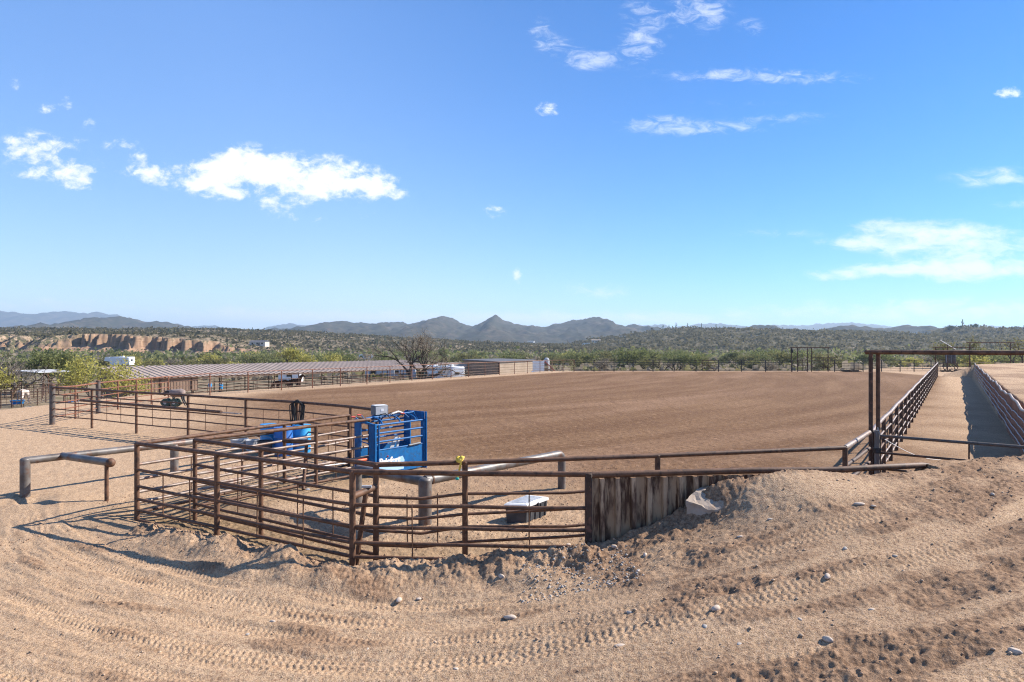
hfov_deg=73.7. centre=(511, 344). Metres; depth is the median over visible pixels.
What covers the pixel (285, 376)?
trailer
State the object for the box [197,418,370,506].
pipe fence
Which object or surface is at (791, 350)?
overhead gateway
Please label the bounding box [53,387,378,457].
pipe fence
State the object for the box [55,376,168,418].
pipe fence
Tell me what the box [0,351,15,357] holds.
mesquite tree
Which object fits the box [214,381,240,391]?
stall divider
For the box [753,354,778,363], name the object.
mesquite tree
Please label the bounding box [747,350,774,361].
mesquite tree
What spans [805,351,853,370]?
mesquite tree
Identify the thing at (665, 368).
bare tree
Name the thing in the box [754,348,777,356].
mesquite tree
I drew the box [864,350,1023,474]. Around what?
overhead gateway
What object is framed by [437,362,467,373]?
outbuilding
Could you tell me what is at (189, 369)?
long shed
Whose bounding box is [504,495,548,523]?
storage box
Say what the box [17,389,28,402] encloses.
horse
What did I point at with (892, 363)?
mesquite tree
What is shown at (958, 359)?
mesquite tree
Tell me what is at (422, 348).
bare tree
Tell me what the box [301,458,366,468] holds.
pipe rail
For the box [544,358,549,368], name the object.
tank
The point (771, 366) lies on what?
mesquite tree
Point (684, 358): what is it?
mesquite tree
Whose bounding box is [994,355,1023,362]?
mesquite tree
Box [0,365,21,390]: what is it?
yellow tree
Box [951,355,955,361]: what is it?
water tank
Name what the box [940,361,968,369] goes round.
pipe gate
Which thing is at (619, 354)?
mesquite tree
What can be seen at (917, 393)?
pipe fence
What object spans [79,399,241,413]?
fence rail
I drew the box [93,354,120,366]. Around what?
mesquite tree
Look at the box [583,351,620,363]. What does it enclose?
mesquite tree
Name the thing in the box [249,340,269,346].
house
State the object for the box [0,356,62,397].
tree
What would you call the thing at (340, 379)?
pipe fence
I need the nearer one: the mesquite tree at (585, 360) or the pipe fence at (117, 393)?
the pipe fence at (117, 393)
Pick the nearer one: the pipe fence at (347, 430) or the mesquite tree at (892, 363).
the pipe fence at (347, 430)
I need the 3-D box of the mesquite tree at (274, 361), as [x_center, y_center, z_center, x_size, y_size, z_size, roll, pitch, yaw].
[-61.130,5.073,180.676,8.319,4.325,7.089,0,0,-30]
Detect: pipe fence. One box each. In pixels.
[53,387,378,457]
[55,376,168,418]
[134,442,355,565]
[138,414,350,512]
[169,360,573,396]
[193,438,375,554]
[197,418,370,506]
[352,469,587,560]
[373,446,847,560]
[574,360,792,371]
[834,360,931,371]
[844,430,871,474]
[873,362,937,473]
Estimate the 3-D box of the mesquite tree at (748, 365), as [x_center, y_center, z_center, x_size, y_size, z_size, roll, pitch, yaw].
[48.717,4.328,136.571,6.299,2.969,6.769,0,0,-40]
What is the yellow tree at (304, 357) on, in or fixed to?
on the ground
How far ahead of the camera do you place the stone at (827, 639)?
6.46 m
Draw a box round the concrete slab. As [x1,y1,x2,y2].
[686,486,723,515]
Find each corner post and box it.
[49,384,54,424]
[96,380,100,413]
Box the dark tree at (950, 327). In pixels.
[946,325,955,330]
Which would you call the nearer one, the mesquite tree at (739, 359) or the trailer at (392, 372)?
the trailer at (392, 372)
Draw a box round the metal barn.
[462,358,535,375]
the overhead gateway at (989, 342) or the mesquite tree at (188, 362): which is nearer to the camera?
the overhead gateway at (989, 342)
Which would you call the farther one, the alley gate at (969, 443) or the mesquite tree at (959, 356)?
the mesquite tree at (959, 356)
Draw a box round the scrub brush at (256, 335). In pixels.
[0,326,831,355]
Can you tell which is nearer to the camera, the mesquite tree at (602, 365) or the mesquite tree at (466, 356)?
the mesquite tree at (602, 365)
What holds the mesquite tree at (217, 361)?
on the ground
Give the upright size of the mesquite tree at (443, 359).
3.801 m
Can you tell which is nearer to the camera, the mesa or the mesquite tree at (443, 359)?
the mesquite tree at (443, 359)
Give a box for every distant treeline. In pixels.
[0,343,1011,364]
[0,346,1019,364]
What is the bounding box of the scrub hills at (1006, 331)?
[569,327,1023,352]
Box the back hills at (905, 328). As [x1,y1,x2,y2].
[740,325,939,331]
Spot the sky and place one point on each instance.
(257, 164)
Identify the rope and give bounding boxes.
[884,439,936,459]
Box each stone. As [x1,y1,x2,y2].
[503,614,516,619]
[711,605,719,610]
[822,636,833,642]
[824,573,830,578]
[853,502,864,505]
[1007,647,1022,653]
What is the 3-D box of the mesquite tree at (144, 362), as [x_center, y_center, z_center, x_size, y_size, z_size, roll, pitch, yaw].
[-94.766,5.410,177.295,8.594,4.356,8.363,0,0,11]
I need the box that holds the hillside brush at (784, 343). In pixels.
[485,324,1023,353]
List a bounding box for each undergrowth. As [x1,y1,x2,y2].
[0,359,1023,389]
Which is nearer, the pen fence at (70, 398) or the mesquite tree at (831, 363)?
the pen fence at (70, 398)
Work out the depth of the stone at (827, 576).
7.68 m
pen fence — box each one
[0,384,54,408]
[2,383,64,398]
[17,379,87,391]
[63,393,77,401]
[970,361,1023,366]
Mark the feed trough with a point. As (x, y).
(14, 401)
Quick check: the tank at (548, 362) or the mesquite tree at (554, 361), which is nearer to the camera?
the tank at (548, 362)
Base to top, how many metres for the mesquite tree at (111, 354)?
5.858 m
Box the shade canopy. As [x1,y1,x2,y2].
[16,369,70,394]
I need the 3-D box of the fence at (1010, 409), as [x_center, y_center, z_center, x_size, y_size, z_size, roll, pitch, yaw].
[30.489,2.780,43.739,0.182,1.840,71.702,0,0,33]
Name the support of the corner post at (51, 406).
on the ground
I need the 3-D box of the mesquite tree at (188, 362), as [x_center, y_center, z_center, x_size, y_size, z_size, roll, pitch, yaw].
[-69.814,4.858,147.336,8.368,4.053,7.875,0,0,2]
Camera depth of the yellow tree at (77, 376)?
58.79 m
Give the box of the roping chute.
[351,404,426,476]
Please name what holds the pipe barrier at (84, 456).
on the ground
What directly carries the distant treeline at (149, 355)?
on the ground
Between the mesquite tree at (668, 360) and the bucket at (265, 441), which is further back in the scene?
the mesquite tree at (668, 360)
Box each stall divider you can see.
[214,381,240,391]
[280,379,300,387]
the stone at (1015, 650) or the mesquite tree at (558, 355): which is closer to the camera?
the stone at (1015, 650)
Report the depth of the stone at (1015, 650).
5.92 m
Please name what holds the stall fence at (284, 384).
on the ground
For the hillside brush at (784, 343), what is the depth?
635.44 m
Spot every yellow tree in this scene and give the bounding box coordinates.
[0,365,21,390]
[52,350,163,399]
[275,343,317,362]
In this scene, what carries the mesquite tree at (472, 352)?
on the mesa
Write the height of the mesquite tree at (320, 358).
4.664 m
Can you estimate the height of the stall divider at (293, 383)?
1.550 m
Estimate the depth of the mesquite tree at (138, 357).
246.59 m
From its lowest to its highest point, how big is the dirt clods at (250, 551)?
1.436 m
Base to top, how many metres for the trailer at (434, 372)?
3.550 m
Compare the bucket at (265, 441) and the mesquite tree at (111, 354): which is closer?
the bucket at (265, 441)
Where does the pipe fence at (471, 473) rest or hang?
on the ground
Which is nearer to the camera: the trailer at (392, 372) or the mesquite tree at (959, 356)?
the trailer at (392, 372)
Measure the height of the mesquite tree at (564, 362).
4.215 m
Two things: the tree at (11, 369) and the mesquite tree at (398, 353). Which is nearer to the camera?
the tree at (11, 369)
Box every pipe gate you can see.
[702,360,714,370]
[812,357,834,369]
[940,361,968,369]
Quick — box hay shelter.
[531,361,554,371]
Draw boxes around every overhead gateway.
[789,347,830,371]
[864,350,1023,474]
[932,347,972,369]
[966,342,1014,366]
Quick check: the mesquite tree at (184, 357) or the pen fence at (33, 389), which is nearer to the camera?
the pen fence at (33, 389)
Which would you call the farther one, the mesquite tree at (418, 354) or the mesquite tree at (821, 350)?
the mesquite tree at (821, 350)
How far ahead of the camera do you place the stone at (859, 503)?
9.46 m
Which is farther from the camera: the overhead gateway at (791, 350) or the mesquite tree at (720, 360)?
the mesquite tree at (720, 360)
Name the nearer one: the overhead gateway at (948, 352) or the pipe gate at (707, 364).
the overhead gateway at (948, 352)
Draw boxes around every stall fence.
[186,374,398,392]
[211,375,446,391]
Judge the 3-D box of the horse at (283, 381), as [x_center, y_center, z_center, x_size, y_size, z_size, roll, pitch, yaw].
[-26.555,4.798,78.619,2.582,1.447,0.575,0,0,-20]
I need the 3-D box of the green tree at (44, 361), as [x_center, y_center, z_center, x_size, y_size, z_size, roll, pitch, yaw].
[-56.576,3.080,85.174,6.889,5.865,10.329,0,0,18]
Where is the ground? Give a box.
[0,363,1023,681]
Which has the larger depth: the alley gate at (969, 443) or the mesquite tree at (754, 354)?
the mesquite tree at (754, 354)
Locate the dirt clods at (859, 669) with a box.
[9,456,1022,681]
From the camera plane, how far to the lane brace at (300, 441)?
16.94 m
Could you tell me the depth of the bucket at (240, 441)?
22.70 m
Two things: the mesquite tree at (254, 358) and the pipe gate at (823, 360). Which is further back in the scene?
the mesquite tree at (254, 358)
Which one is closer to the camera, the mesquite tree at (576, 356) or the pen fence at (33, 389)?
the pen fence at (33, 389)
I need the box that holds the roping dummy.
[160,389,186,406]
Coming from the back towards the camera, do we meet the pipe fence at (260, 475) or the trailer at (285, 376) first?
the trailer at (285, 376)
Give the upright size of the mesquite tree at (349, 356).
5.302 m
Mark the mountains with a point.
(9, 319)
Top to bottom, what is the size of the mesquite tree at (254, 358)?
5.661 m
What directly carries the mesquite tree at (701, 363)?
on the ground
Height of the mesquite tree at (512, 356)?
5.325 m
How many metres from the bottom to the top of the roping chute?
1.873 m
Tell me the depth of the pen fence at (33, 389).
71.46 m
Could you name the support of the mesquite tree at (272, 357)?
on the ground
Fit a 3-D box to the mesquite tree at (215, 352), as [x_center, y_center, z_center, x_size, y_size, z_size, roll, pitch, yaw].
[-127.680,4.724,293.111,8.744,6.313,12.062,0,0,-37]
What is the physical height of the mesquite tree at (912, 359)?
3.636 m
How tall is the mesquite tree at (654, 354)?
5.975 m
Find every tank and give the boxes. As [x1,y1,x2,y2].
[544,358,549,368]
[945,355,950,361]
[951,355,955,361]
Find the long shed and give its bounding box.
[99,360,431,398]
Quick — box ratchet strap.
[455,456,464,479]
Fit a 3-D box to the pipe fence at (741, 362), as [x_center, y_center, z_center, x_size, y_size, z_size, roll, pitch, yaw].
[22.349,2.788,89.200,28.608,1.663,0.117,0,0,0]
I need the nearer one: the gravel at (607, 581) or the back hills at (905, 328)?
the gravel at (607, 581)
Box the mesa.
[0,329,567,353]
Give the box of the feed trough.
[10,400,24,406]
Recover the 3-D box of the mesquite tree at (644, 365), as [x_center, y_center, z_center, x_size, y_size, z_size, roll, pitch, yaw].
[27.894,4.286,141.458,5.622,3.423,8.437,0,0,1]
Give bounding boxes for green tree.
[21,346,100,391]
[924,336,991,366]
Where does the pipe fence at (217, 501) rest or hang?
on the ground
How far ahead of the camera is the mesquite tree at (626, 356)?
157.00 m
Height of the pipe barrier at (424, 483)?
1.212 m
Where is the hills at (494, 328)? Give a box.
[6,315,660,343]
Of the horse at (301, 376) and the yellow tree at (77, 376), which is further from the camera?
the horse at (301, 376)
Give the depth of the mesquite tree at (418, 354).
246.48 m
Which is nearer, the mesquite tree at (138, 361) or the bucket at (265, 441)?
the bucket at (265, 441)
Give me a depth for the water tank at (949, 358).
99.66 m
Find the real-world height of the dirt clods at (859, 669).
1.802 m
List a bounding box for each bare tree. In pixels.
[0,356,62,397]
[361,326,473,379]
[650,356,689,369]
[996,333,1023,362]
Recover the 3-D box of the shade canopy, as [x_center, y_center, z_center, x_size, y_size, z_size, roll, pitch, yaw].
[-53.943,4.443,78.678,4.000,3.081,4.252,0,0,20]
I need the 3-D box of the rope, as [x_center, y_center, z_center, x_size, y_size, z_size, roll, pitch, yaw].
[10.694,2.810,18.029,0.014,1.355,6.840,0,0,41]
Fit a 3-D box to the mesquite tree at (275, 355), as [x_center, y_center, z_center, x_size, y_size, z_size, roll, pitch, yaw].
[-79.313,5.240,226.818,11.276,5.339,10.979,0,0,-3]
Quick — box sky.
[0,0,1023,328]
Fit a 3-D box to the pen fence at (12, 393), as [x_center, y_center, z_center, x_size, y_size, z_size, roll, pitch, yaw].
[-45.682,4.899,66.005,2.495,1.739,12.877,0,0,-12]
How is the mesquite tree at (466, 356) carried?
on the ground
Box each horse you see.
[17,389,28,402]
[270,380,292,388]
[289,374,304,385]
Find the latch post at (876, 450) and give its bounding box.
[873,427,880,473]
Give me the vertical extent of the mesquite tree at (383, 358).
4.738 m
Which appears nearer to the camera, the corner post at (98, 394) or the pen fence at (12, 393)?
the corner post at (98, 394)
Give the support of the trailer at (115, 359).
on the ground
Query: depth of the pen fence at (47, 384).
82.30 m
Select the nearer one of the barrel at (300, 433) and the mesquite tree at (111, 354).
the barrel at (300, 433)
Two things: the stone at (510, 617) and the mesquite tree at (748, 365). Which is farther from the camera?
the mesquite tree at (748, 365)
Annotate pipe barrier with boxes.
[19,429,273,501]
[354,451,565,525]
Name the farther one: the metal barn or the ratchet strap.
the metal barn
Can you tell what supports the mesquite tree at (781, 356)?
on the ground
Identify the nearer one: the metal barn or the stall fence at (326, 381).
the stall fence at (326, 381)
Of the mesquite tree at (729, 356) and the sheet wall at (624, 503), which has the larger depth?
the mesquite tree at (729, 356)
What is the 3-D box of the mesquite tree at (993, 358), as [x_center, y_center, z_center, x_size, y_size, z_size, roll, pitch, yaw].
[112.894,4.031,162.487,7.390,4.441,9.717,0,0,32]
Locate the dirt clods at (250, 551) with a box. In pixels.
[0,464,617,572]
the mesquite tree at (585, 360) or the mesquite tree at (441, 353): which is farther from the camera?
the mesquite tree at (441, 353)
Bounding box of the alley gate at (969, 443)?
[880,434,1023,472]
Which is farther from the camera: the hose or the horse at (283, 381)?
the horse at (283, 381)
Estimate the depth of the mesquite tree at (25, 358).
164.07 m
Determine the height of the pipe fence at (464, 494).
1.860 m
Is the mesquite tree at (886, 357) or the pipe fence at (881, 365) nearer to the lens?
the pipe fence at (881, 365)
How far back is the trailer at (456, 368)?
109.17 m
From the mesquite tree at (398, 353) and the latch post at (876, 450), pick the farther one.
the mesquite tree at (398, 353)
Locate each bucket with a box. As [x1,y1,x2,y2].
[230,437,248,449]
[245,436,259,450]
[257,436,272,456]
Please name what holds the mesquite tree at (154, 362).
on the ground
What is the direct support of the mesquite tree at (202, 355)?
on the ground
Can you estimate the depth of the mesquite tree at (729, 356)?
211.20 m
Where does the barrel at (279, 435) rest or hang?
on the ground
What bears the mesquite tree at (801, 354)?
on the ground
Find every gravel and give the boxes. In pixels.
[519,542,643,602]
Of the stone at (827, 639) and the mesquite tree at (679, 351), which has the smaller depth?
the stone at (827, 639)
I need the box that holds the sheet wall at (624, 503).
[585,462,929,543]
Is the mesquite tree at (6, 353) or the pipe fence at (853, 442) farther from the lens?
the mesquite tree at (6, 353)
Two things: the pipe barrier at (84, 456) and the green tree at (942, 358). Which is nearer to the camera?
the pipe barrier at (84, 456)
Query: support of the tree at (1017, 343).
on the ground
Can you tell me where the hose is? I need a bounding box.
[289,399,304,425]
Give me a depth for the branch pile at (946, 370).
87.97 m
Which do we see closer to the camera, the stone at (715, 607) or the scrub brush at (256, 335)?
the stone at (715, 607)
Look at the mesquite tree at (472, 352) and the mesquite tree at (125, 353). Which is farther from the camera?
the mesquite tree at (472, 352)
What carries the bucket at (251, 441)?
on the ground
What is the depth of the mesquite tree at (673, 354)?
204.23 m
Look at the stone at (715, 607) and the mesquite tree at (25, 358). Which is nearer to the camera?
the stone at (715, 607)
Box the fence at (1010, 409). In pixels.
[974,363,1023,455]
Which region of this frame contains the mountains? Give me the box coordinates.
[0,311,1007,329]
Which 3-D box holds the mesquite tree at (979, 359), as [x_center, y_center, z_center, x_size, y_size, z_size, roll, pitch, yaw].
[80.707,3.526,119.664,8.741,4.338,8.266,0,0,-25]
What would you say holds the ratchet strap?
hanging from the pipe fence at (464, 494)
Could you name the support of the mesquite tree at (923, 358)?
on the ground
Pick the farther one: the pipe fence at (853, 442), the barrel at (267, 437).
the barrel at (267, 437)
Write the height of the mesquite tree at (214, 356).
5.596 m
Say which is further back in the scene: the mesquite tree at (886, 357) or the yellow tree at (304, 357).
the mesquite tree at (886, 357)
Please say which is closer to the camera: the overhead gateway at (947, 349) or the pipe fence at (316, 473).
the pipe fence at (316, 473)
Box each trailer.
[104,356,134,365]
[278,374,302,381]
[365,369,415,378]
[424,364,440,377]
[441,364,463,377]
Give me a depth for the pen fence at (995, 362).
86.11 m
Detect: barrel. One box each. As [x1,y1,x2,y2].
[260,423,274,447]
[274,426,292,456]
[292,424,310,452]
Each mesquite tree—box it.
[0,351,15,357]
[0,355,36,371]
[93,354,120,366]
[110,350,142,356]
[111,357,142,366]
[116,350,146,357]
[128,358,166,365]
[131,354,142,360]
[140,359,163,365]
[164,358,186,365]
[172,358,199,364]
[177,354,196,359]
[190,357,233,364]
[195,353,220,362]
[196,353,221,357]
[211,349,225,356]
[232,352,270,363]
[259,352,278,362]
[260,353,282,362]
[267,357,294,362]
[296,354,326,361]
[319,352,353,361]
[327,351,358,360]
[371,354,399,360]
[393,350,406,356]
[412,350,439,362]
[433,356,451,363]
[435,347,454,357]
[453,352,485,361]
[465,349,488,356]
[496,351,523,358]
[507,351,533,358]
[538,355,562,364]
[552,355,572,365]
[553,353,578,364]
[563,350,600,364]
[573,358,593,366]
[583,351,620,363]
[590,358,612,369]
[611,347,641,365]
[612,347,650,367]
[631,348,665,365]
[634,358,660,368]
[659,349,691,357]
[661,349,689,359]
[661,353,684,368]
[672,352,708,368]
[683,358,713,368]
[717,356,733,363]
[719,349,748,364]
[734,354,755,364]
[742,360,769,368]
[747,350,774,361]
[751,350,803,366]
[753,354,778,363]
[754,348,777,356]
[757,359,778,369]
[770,349,815,366]
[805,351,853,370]
[806,348,827,355]
[855,352,895,364]
[884,359,906,366]
[895,356,929,366]
[914,355,933,361]
[950,356,966,366]
[956,355,994,363]
[957,355,1002,366]
[990,355,999,361]
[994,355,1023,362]
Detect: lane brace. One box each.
[283,438,313,489]
[356,484,377,564]
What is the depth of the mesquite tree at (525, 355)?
239.25 m

